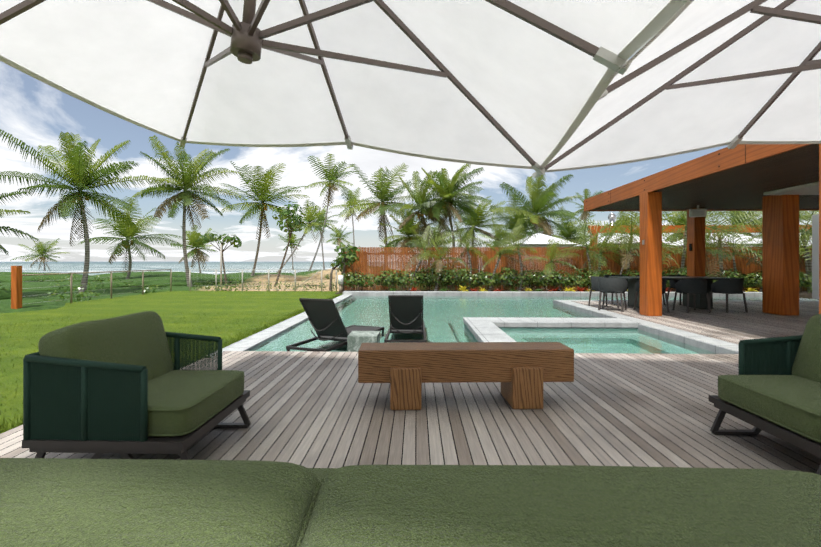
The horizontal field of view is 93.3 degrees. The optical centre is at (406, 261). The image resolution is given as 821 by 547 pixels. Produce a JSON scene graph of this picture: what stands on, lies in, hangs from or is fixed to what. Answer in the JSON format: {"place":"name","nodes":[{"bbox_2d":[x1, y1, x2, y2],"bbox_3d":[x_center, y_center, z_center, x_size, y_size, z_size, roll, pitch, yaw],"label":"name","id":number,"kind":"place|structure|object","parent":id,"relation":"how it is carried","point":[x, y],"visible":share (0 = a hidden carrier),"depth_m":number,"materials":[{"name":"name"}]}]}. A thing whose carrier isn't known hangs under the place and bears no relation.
{"place":"outdoors","nodes":[
{"label":"outdoors","id":0,"kind":"place"},
{"bbox_2d":[0,291,342,433],"bbox_3d":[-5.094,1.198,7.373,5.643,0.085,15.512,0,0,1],"label":"lawn grass","id":1,"kind":"structure","parent":0,"point":[3,425],"depth_m":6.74,"materials":[{"name":"green plant"}]},
{"bbox_2d":[0,262,495,274],"bbox_3d":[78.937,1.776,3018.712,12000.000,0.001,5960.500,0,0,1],"label":"sea water","id":2,"kind":"structure","parent":0,"point":[78,267],"depth_m":138.43,"materials":[{"name":"blue liquid"}]},
{"bbox_2d":[0,278,495,302],"bbox_3d":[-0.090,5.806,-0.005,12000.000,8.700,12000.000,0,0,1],"label":"sand dune","id":3,"kind":"structure","parent":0,"point":[116,292],"depth_m":19.48,"materials":[{"name":"beige sand"}]},
{"bbox_2d":[0,191,39,254],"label":"coconut palm","id":4,"kind":"object","parent":3,"relation":"on","point":[2,196],"visible":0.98,"depth_m":16.66,"materials":[{"name":"green plant"}]},
{"bbox_2d":[10,238,67,270],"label":"coconut palm","id":5,"kind":"object","parent":3,"relation":"on","point":[42,250],"visible":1,"depth_m":61.24,"materials":[{"name":"green plant"}]},
{"bbox_2d":[0,129,173,292],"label":"coconut palm","id":6,"kind":"object","parent":3,"relation":"on","point":[76,166],"visible":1,"depth_m":17.64,"materials":[{"name":"green plant"}]},
{"bbox_2d":[78,196,187,278],"bbox_3d":[-18.521,-1.402,26.313,5.935,5.797,6.306,0,0,1],"label":"coconut palm","id":7,"kind":"object","parent":3,"relation":"on","point":[122,232],"visible":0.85,"depth_m":26.27,"materials":[{"name":"green plant"}]},
{"bbox_2d":[0,270,337,302],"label":"scrub plants","id":8,"kind":"object","parent":3,"relation":"on","point":[84,294],"visible":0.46,"depth_m":16.55,"materials":[{"name":"green plant"}]},
{"bbox_2d":[10,244,336,308],"bbox_3d":[-6.363,0.305,14.384,6.952,2.300,9.640,0,0,1],"label":"fence","id":9,"kind":"object","parent":3,"relation":"on","point":[16,275],"visible":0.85,"depth_m":12.94,"materials":[{"name":"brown wood"}]},
{"bbox_2d":[131,135,246,286],"bbox_3d":[-12.291,-2.767,22.471,6.105,8.494,5.643,0,0,43],"label":"coconut palm","id":10,"kind":"object","parent":3,"relation":"on","point":[189,176],"visible":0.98,"depth_m":21.95,"materials":[{"name":"green plant"}]},
{"bbox_2d":[171,225,225,272],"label":"coconut palm","id":11,"kind":"object","parent":3,"relation":"on","point":[195,252],"visible":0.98,"depth_m":42.30,"materials":[{"name":"green plant"}]},
{"bbox_2d":[0,266,408,312],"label":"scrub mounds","id":12,"kind":"object","parent":3,"relation":"on","point":[136,278],"visible":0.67,"depth_m":24.69,"materials":[{"name":"green plant"}]},
{"bbox_2d":[220,161,309,275],"bbox_3d":[-10.005,-2.979,28.125,5.860,8.938,5.925,0,0,1],"label":"coconut palm","id":13,"kind":"object","parent":3,"relation":"on","point":[262,191],"visible":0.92,"depth_m":27.86,"materials":[{"name":"green plant"}]},
{"bbox_2d":[195,201,361,290],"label":"sea grape shrubs","id":14,"kind":"object","parent":3,"relation":"on","point":[342,261],"visible":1,"depth_m":21.04,"materials":[{"name":"green plant"}]},
{"bbox_2d":[279,233,300,269],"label":"coconut palm","id":15,"kind":"object","parent":3,"relation":"on","point":[293,242],"visible":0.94,"depth_m":65.31,"materials":[{"name":"green plant"}]},
{"bbox_2d":[276,200,332,272],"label":"coconut palm","id":16,"kind":"object","parent":3,"relation":"on","point":[309,217],"visible":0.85,"depth_m":46.04,"materials":[{"name":"green plant"}]},
{"bbox_2d":[304,202,340,269],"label":"coconut palm","id":17,"kind":"object","parent":3,"relation":"on","point":[322,219],"visible":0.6,"depth_m":52.25,"materials":[{"name":"green plant"}]},
{"bbox_2d":[305,153,353,270],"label":"coconut palm","id":18,"kind":"object","parent":3,"relation":"on","point":[331,175],"visible":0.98,"depth_m":45.80,"materials":[{"name":"green plant"}]},
{"bbox_2d":[327,225,352,251],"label":"coconut palm","id":19,"kind":"object","parent":3,"relation":"on","point":[339,234],"visible":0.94,"depth_m":60.26,"materials":[{"name":"green plant"}]},
{"bbox_2d":[329,185,375,246],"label":"coconut palm","id":20,"kind":"object","parent":3,"relation":"on","point":[351,196],"visible":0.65,"depth_m":54.87,"materials":[{"name":"green plant"}]},
{"bbox_2d":[339,163,418,270],"bbox_3d":[-1.818,-3.063,31.037,7.393,9.096,6.456,0,0,-25],"label":"coconut palm","id":21,"kind":"object","parent":3,"relation":"on","point":[382,195],"visible":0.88,"depth_m":30.43,"materials":[{"name":"green plant"}]},
{"bbox_2d":[379,241,395,258],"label":"coconut palm","id":22,"kind":"object","parent":3,"relation":"on","point":[391,246],"visible":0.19,"depth_m":74.63,"materials":[{"name":"green plant"}]},
{"bbox_2d":[378,204,435,273],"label":"coconut palm","id":23,"kind":"object","parent":3,"relation":"on","point":[404,231],"visible":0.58,"depth_m":29.63,"materials":[{"name":"green plant"}]},
{"bbox_2d":[0,351,820,473],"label":"deck boards","id":24,"kind":"object","parent":3,"relation":"on","point":[316,409],"visible":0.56,"depth_m":2.77,"materials":[{"name":"grey wood"}]},
{"bbox_2d":[22,311,250,459],"bbox_3d":[-1.548,0.745,2.384,0.912,0.819,0.808,0,0,1],"label":"lounge chair","id":25,"kind":"object","parent":24,"relation":"on","point":[124,387],"visible":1,"depth_m":2.02,"materials":[{"name":"green fabric"}]},
{"bbox_2d":[0,458,820,546],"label":"sofa","id":26,"kind":"object","parent":24,"relation":"on","point":[56,502],"visible":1,"depth_m":0.63,"materials":[{"name":"green fabric"}]},
{"bbox_2d":[223,351,639,353],"bbox_3d":[0.940,1.356,4.916,6.600,0.399,0.022,0,0,1],"label":"pool coping","id":27,"kind":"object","parent":24,"relation":"attached to","point":[579,353],"depth_m":4.98,"materials":[{"name":"grey stone"}]},
{"bbox_2d":[358,342,573,409],"bbox_3d":[0.474,0.925,3.201,1.710,0.460,0.370,0,0,-1],"label":"timber bench","id":28,"kind":"object","parent":24,"relation":"on","point":[521,372],"visible":1,"depth_m":3.05,"materials":[{"name":"brown wood"}]},
{"bbox_2d":[532,0,820,177],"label":"umbrella frame","id":29,"kind":"object","parent":24,"relation":"on","point":[808,62],"visible":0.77,"depth_m":2.50,"materials":[{"name":"grey metal"}]},
{"bbox_2d":[546,0,820,171],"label":"umbrella canopy","id":30,"kind":"object","parent":29,"relation":"attached to","point":[670,122],"visible":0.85,"depth_m":2.97,"materials":[{"name":"white fabric"}]},
{"bbox_2d":[709,314,820,474],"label":"lounge chair","id":31,"kind":"object","parent":24,"relation":"on","point":[773,387],"visible":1,"depth_m":2.44,"materials":[{"name":"green metal"}]},
{"bbox_2d":[812,214,818,298],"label":"house wall","id":32,"kind":"structure","parent":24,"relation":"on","point":[815,256],"depth_m":12.06,"materials":[{"name":"white paint"}]},
{"bbox_2d":[374,383,458,464],"bbox_3d":[5.131,1.398,0.823,17.605,0.415,7.930,0,0,1],"label":"deck substructure","id":33,"kind":"object","parent":3,"relation":"on","point":[415,434],"depth_m":2.64,"materials":[{"name":"black"}]},
{"bbox_2d":[374,170,461,280],"bbox_3d":[1.410,-2.486,27.156,6.355,7.948,5.388,0,0,-30],"label":"coconut palm","id":34,"kind":"object","parent":3,"relation":"on","point":[422,197],"visible":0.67,"depth_m":26.65,"materials":[{"name":"green plant"}]},
{"bbox_2d":[414,227,460,274],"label":"coconut palm","id":35,"kind":"object","parent":3,"relation":"on","point":[434,234],"visible":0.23,"depth_m":33.56,"materials":[{"name":"green plant"}]},
{"bbox_2d":[409,164,490,246],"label":"coconut palm","id":36,"kind":"object","parent":3,"relation":"on","point":[446,189],"visible":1,"depth_m":24.45,"materials":[{"name":"green plant"}]},
{"bbox_2d":[402,258,522,288],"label":"bushes","id":37,"kind":"object","parent":3,"relation":"on","point":[449,267],"visible":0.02,"depth_m":29.12,"materials":[{"name":"green plant"}]},
{"bbox_2d":[443,190,512,250],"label":"coconut palm","id":38,"kind":"object","parent":3,"relation":"on","point":[468,221],"visible":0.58,"depth_m":28.36,"materials":[{"name":"green plant"}]},
{"bbox_2d":[476,251,506,274],"bbox_3d":[22.590,0.355,26.425,35.960,2.200,0.030,0,0,1],"label":"timber slat fence","id":39,"kind":"object","parent":3,"relation":"on","point":[487,264],"depth_m":26.85,"materials":[{"name":"brown wood"}]},
{"bbox_2d":[477,221,510,264],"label":"coconut palm","id":40,"kind":"object","parent":3,"relation":"on","point":[494,230],"visible":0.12,"depth_m":39.60,"materials":[{"name":"green plant"}]},
{"bbox_2d":[490,195,561,247],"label":"coconut palm","id":41,"kind":"object","parent":3,"relation":"on","point":[512,222],"visible":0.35,"depth_m":26.36,"materials":[{"name":"green plant"}]},
{"bbox_2d":[490,174,582,236],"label":"coconut palm","id":42,"kind":"object","parent":3,"relation":"on","point":[539,199],"visible":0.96,"depth_m":22.86,"materials":[{"name":"green plant"}]},
{"bbox_2d":[467,327,637,340],"bbox_3d":[5.563,1.970,9.570,16.200,1.570,9.960,0,0,1],"label":"pool lining","id":43,"kind":"object","parent":3,"relation":"on","point":[555,328],"visible":0.02,"depth_m":7.25,"materials":[{"name":"teal tile"}]},
{"bbox_2d":[286,298,384,351],"bbox_3d":[-0.995,0.973,5.968,0.624,0.926,1.880,0,0,20],"label":"sun lounger","id":44,"kind":"object","parent":43,"relation":"on","point":[325,319],"visible":0.92,"depth_m":5.51,"materials":[{"name":"black fabric"}]},
{"bbox_2d":[347,331,379,351],"bbox_3d":[-0.600,1.230,5.535,0.410,0.410,0.410,0,0,1],"label":"marble block","id":45,"kind":"object","parent":43,"relation":"on","point":[356,340],"depth_m":5.33,"materials":[{"name":"white stone"}]},
{"bbox_2d":[384,295,426,342],"bbox_3d":[0.012,0.973,6.554,0.615,0.926,1.880,0,0,1],"label":"sun lounger","id":46,"kind":"object","parent":43,"relation":"on","point":[405,314],"visible":0.94,"depth_m":6.05,"materials":[{"name":"black fabric"}]},
{"bbox_2d":[214,291,818,353],"bbox_3d":[5.845,1.788,9.653,16.640,1.335,9.700,0,0,1],"label":"pool coping","id":47,"kind":"object","parent":43,"relation":"on","point":[484,329],"visible":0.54,"depth_m":7.25,"materials":[{"name":"stone"}]},
{"bbox_2d":[248,295,818,353],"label":"swimming pool","id":48,"kind":"structure","parent":43,"relation":"in","point":[443,316],"depth_m":7.38,"materials":[{"name":"teal liquid"}]},
{"bbox_2d":[335,290,813,298],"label":"planting bed soil","id":49,"kind":"structure","parent":3,"relation":"on","point":[804,294],"depth_m":15.59,"materials":[{"name":"brown soil"}]},
{"bbox_2d":[338,275,342,292],"bbox_3d":[-2.546,0.885,15.064,0.210,0.700,0.205,0,0,1],"label":"bollard light","id":50,"kind":"object","parent":49,"relation":"on","point":[340,280],"visible":0.85,"depth_m":14.99,"materials":[{"name":"white paint"}]},
{"bbox_2d":[405,225,458,290],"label":"palm","id":51,"kind":"object","parent":49,"relation":"on","point":[424,246],"visible":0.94,"depth_m":15.60,"materials":[{"name":"green plant"}]},
{"bbox_2d":[417,238,466,290],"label":"palm","id":52,"kind":"object","parent":49,"relation":"on","point":[439,260],"visible":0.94,"depth_m":15.21,"materials":[{"name":"green plant"}]},
{"bbox_2d":[451,221,507,290],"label":"palm","id":53,"kind":"object","parent":49,"relation":"on","point":[467,245],"visible":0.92,"depth_m":15.70,"materials":[{"name":"green plant"}]},
{"bbox_2d":[469,224,523,290],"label":"palm","id":54,"kind":"object","parent":49,"relation":"on","point":[499,257],"visible":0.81,"depth_m":15.26,"materials":[{"name":"green plant"}]},
{"bbox_2d":[493,219,543,290],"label":"palm","id":55,"kind":"object","parent":49,"relation":"on","point":[518,247],"visible":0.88,"depth_m":14.98,"materials":[{"name":"green plant"}]},
{"bbox_2d":[522,239,579,290],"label":"palm","id":56,"kind":"object","parent":49,"relation":"on","point":[551,253],"visible":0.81,"depth_m":15.57,"materials":[{"name":"green plant"}]},
{"bbox_2d":[342,266,811,292],"bbox_3d":[11.022,0.685,15.290,27.456,1.053,1.560,0,0,1],"label":"clusia hedge","id":57,"kind":"object","parent":49,"relation":"on","point":[752,280],"visible":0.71,"depth_m":15.29,"materials":[{"name":"green plant"}]},
{"bbox_2d":[344,247,811,290],"bbox_3d":[11.932,0.325,19.839,29.056,1.861,7.704,0,0,1],"label":"fence","id":58,"kind":"object","parent":49,"relation":"on","point":[361,265],"visible":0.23,"depth_m":16.18,"materials":[{"name":"brown wood"}]},
{"bbox_2d":[556,223,617,290],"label":"palm","id":59,"kind":"object","parent":49,"relation":"on","point":[589,245],"visible":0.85,"depth_m":15.32,"materials":[{"name":"green plant"}]},
{"bbox_2d":[389,285,811,292],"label":"flowering plants","id":60,"kind":"object","parent":49,"relation":"on","point":[462,288],"visible":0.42,"depth_m":14.72,"materials":[{"name":"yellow plant"}]},
{"bbox_2d":[555,216,666,278],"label":"garden palm","id":61,"kind":"object","parent":49,"relation":"on","point":[607,237],"visible":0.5,"depth_m":15.68,"materials":[{"name":"green plant"}]},
{"bbox_2d":[567,211,686,272],"bbox_3d":[9.273,-0.894,15.854,4.436,4.204,4.798,0,0,1],"label":"garden palm","id":62,"kind":"object","parent":49,"relation":"on","point":[636,222],"visible":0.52,"depth_m":15.69,"materials":[{"name":"green plant"}]},
{"bbox_2d":[591,226,662,274],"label":"palm","id":63,"kind":"object","parent":49,"relation":"on","point":[630,243],"visible":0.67,"depth_m":15.18,"materials":[{"name":"green plant"}]},
{"bbox_2d":[614,220,680,267],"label":"palm","id":64,"kind":"object","parent":49,"relation":"on","point":[669,256],"visible":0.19,"depth_m":15.00,"materials":[{"name":"green plant"}]},
{"bbox_2d":[609,211,761,271],"bbox_3d":[11.489,-1.206,14.966,5.977,4.841,4.604,0,0,1],"label":"garden palm","id":65,"kind":"object","parent":49,"relation":"on","point":[684,250],"visible":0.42,"depth_m":14.72,"materials":[{"name":"green plant"}]},
{"bbox_2d":[663,223,731,260],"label":"palm","id":66,"kind":"object","parent":49,"relation":"on","point":[708,245],"visible":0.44,"depth_m":14.80,"materials":[{"name":"green plant"}]},
{"bbox_2d":[663,211,761,277],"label":"garden palm","id":67,"kind":"object","parent":49,"relation":"on","point":[720,266],"visible":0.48,"depth_m":14.98,"materials":[{"name":"green plant"}]},
{"bbox_2d":[707,224,761,277],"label":"palm","id":68,"kind":"object","parent":49,"relation":"on","point":[740,255],"visible":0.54,"depth_m":14.94,"materials":[{"name":"green plant"}]},
{"bbox_2d":[707,211,817,291],"bbox_3d":[14.716,-1.125,15.677,4.689,4.725,4.878,0,0,32],"label":"garden palm","id":69,"kind":"object","parent":49,"relation":"on","point":[807,214],"visible":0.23,"depth_m":15.37,"materials":[{"name":"green plant"}]},
{"bbox_2d":[746,221,811,267],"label":"palm","id":70,"kind":"object","parent":49,"relation":"on","point":[800,238],"visible":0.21,"depth_m":15.06,"materials":[{"name":"green plant"}]},
{"bbox_2d":[753,211,818,291],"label":"garden palm","id":71,"kind":"object","parent":49,"relation":"on","point":[809,258],"visible":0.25,"depth_m":15.32,"materials":[{"name":"green plant"}]},
{"bbox_2d":[799,226,811,287],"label":"palm","id":72,"kind":"object","parent":49,"relation":"on","point":[806,262],"visible":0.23,"depth_m":15.36,"materials":[{"name":"green plant"}]},
{"bbox_2d":[552,207,600,246],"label":"coconut palm","id":73,"kind":"object","parent":3,"relation":"on","point":[572,230],"visible":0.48,"depth_m":29.20,"materials":[{"name":"green plant"}]},
{"bbox_2d":[558,189,603,236],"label":"coconut palm","id":74,"kind":"object","parent":3,"relation":"on","point":[585,213],"visible":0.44,"depth_m":37.28,"materials":[{"name":"green plant"}]},
{"bbox_2d":[615,211,639,234],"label":"tree","id":75,"kind":"object","parent":3,"relation":"on","point":[626,219],"depth_m":32.85,"materials":[{"name":"green plant"}]},
{"bbox_2d":[507,233,761,289],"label":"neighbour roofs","id":76,"kind":"structure","parent":3,"relation":"on","point":[541,240],"depth_m":19.47,"materials":[{"name":"white"}]},
{"bbox_2d":[608,212,615,243],"bbox_3d":[10.995,-1.489,20.712,0.400,2.290,0.380,0,0,1],"label":"lamp","id":77,"kind":"object","parent":76,"relation":"attached to","point":[612,217],"visible":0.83,"depth_m":20.59,"materials":[{"name":"grey"}]},
{"bbox_2d":[662,211,720,242],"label":"tree","id":78,"kind":"object","parent":3,"relation":"on","point":[679,220],"visible":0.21,"depth_m":29.09,"materials":[{"name":"green plant"}]},
{"bbox_2d":[588,225,810,246],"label":"wooden beam","id":79,"kind":"structure","parent":3,"relation":"on","point":[599,228],"depth_m":18.67,"materials":[{"name":"brown wood"}]},
{"bbox_2d":[722,211,761,236],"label":"tree","id":80,"kind":"object","parent":3,"relation":"on","point":[738,220],"visible":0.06,"depth_m":27.15,"materials":[{"name":"green plant"}]},
{"bbox_2d":[740,211,818,245],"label":"tree","id":81,"kind":"object","parent":3,"relation":"on","point":[799,217],"depth_m":24.81,"materials":[{"name":"green plant"}]},
{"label":"platform","id":82,"kind":"structure","parent":3,"relation":"on","visible":0},
{"bbox_2d":[588,276,618,307],"bbox_3d":[4.985,0.767,9.818,0.566,0.783,0.631,0,0,1],"label":"dining chair","id":83,"kind":"object","parent":82,"relation":"on","point":[594,283],"visible":0.44,"depth_m":9.75,"materials":[{"name":"grey wicker"}]},
{"bbox_2d":[598,277,627,311],"bbox_3d":[4.895,0.767,9.206,0.631,0.782,0.549,0,0,38],"label":"dining chair","id":84,"kind":"object","parent":82,"relation":"on","point":[612,285],"visible":0.98,"depth_m":9.01,"materials":[{"name":"grey wicker"}]},
{"bbox_2d":[604,275,627,304],"bbox_3d":[5.739,0.767,10.582,0.631,0.783,0.544,0,0,1],"label":"dining chair","id":85,"kind":"object","parent":82,"relation":"on","point":[606,276],"visible":0.08,"depth_m":10.70,"materials":[{"name":"grey wicker"}]},
{"bbox_2d":[633,278,669,312],"bbox_3d":[5.698,0.767,9.009,0.631,0.783,0.544,0,0,1],"label":"dining chair","id":86,"kind":"object","parent":82,"relation":"on","point":[637,285],"visible":0.33,"depth_m":8.82,"materials":[{"name":"grey wicker"}]},
{"bbox_2d":[609,276,722,308],"bbox_3d":[6.619,0.775,9.772,2.500,0.760,1.040,0,0,1],"label":"dining table","id":87,"kind":"object","parent":82,"relation":"on","point":[701,301],"visible":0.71,"depth_m":9.60,"materials":[{"name":"stone"}]},
{"bbox_2d":[667,275,686,304],"bbox_3d":[7.491,0.767,10.524,0.631,0.783,0.566,0,0,1],"label":"dining chair","id":88,"kind":"object","parent":82,"relation":"on","point":[673,283],"visible":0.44,"depth_m":10.56,"materials":[{"name":"grey wicker"}]},
{"bbox_2d":[672,278,710,312],"bbox_3d":[6.597,0.767,8.956,0.631,0.783,0.544,0,0,1],"label":"dining chair","id":89,"kind":"object","parent":82,"relation":"on","point":[693,286],"visible":0.96,"depth_m":8.76,"materials":[{"name":"grey wicker"}]},
{"bbox_2d":[707,278,747,312],"bbox_3d":[7.446,0.767,9.001,0.632,0.783,0.579,0,0,1],"label":"dining chair","id":90,"kind":"object","parent":82,"relation":"on","point":[726,286],"visible":0.98,"depth_m":8.78,"materials":[{"name":"grey wicker"}]},
{"bbox_2d":[640,144,820,315],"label":"pergola columns","id":91,"kind":"structure","parent":82,"relation":"on","point":[780,254],"depth_m":8.32,"materials":[{"name":"brown wood"}]},
{"bbox_2d":[586,144,745,250],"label":"column fittings","id":92,"kind":"object","parent":91,"relation":"attached to","point":[690,245],"depth_m":8.35,"materials":[{"name":"silver metal"}]},
{"bbox_2d":[689,205,706,216],"bbox_3d":[7.629,-1.316,10.146,0.340,0.315,0.216,0,0,26],"label":"ceiling speaker","id":93,"kind":"object","parent":91,"relation":"attached to","point":[698,212],"visible":1,"depth_m":10.08,"materials":[{"name":"white paint"}]},
{"bbox_2d":[592,144,818,209],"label":"ceiling","id":94,"kind":"structure","parent":91,"relation":"on","point":[744,186],"depth_m":7.62,"materials":[{"name":"black paint"}]},
{"bbox_2d":[584,144,818,210],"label":"roof beam","id":95,"kind":"structure","parent":94,"relation":"attached to","point":[709,164],"depth_m":6.94,"materials":[{"name":"brown wood"}]},
{"bbox_2d":[0,0,631,174],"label":"umbrella frame","id":96,"kind":"object","parent":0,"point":[248,37],"visible":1,"depth_m":1.94,"materials":[{"name":"grey metal"}]},
{"bbox_2d":[0,0,687,168],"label":"umbrella canopy","id":97,"kind":"object","parent":96,"relation":"attached to","point":[536,92],"visible":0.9,"depth_m":2.63,"materials":[{"name":"white fabric"}]},
{"bbox_2d":[0,39,817,261],"label":"sky","id":98,"kind":"structure","parent":0,"point":[35,112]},
{"bbox_2d":[571,301,818,343],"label":"platform boards","id":99,"kind":"object","parent":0,"point":[736,323],"visible":0.58,"depth_m":7.73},
{"bbox_2d":[763,182,818,194],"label":"ceiling","id":100,"kind":"structure","parent":0,"point":[809,189],"depth_m":7.94,"materials":[{"name":"grey paint"}]}
]}

